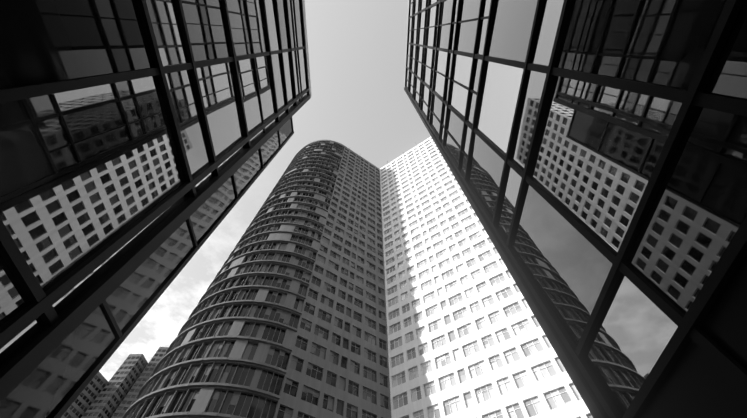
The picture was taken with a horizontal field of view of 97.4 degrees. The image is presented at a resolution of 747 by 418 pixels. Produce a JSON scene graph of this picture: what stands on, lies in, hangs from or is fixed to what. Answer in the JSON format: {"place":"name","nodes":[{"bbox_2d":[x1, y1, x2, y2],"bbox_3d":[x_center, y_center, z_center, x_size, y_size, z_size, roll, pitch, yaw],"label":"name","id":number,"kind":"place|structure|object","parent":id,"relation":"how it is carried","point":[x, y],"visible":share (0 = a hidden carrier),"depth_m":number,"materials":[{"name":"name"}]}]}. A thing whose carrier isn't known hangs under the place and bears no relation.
{"place":"outdoors","nodes":[
{"label":"outdoors","id":0,"kind":"place"},
{"bbox_2d":[61,372,107,417],"bbox_3d":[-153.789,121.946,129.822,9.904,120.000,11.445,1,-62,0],"label":"building","id":1,"kind":"structure","parent":0,"point":[85,399],"depth_m":171.74,"materials":[{"name":"concrete"}]},
{"bbox_2d":[81,354,147,417],"bbox_3d":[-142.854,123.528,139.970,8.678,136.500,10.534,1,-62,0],"label":"building","id":2,"kind":"structure","parent":0,"point":[108,400],"depth_m":180.94,"materials":[{"name":"concrete"}]},
{"bbox_2d":[111,347,168,417],"bbox_3d":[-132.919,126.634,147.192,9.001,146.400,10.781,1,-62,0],"label":"building","id":3,"kind":"structure","parent":0,"point":[131,396],"depth_m":187.30,"materials":[{"name":"concrete"}]},
{"bbox_2d":[0,0,311,402],"bbox_3d":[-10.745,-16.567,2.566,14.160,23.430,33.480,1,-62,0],"label":"glass building","id":4,"kind":"structure","parent":0,"point":[135,135],"depth_m":4.97,"materials":[{"name":"black glass"}]},
{"bbox_2d":[99,0,430,381],"label":"sky","id":5,"kind":"structure","parent":0,"point":[359,101],"materials":[{"name":"grey"}]},
{"bbox_2d":[123,137,592,417],"bbox_3d":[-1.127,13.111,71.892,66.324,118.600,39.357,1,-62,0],"label":"tower","id":6,"kind":"structure","parent":0,"point":[347,282],"depth_m":45.58,"materials":[{"name":"concrete"}]},
{"bbox_2d":[404,0,746,417],"bbox_3d":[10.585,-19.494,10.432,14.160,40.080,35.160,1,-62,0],"label":"glass building","id":7,"kind":"structure","parent":0,"point":[593,153],"depth_m":4.79,"materials":[{"name":"black glass"}]},
{"label":"ground","id":8,"kind":"structure","parent":0,"visible":0},
{"bbox_2d":[0,117,293,417],"bbox_3d":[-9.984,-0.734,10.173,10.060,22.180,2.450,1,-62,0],"label":"glass panels","id":9,"kind":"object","parent":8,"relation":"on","point":[56,381],"depth_m":6.52,"materials":[{"name":"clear glass"}]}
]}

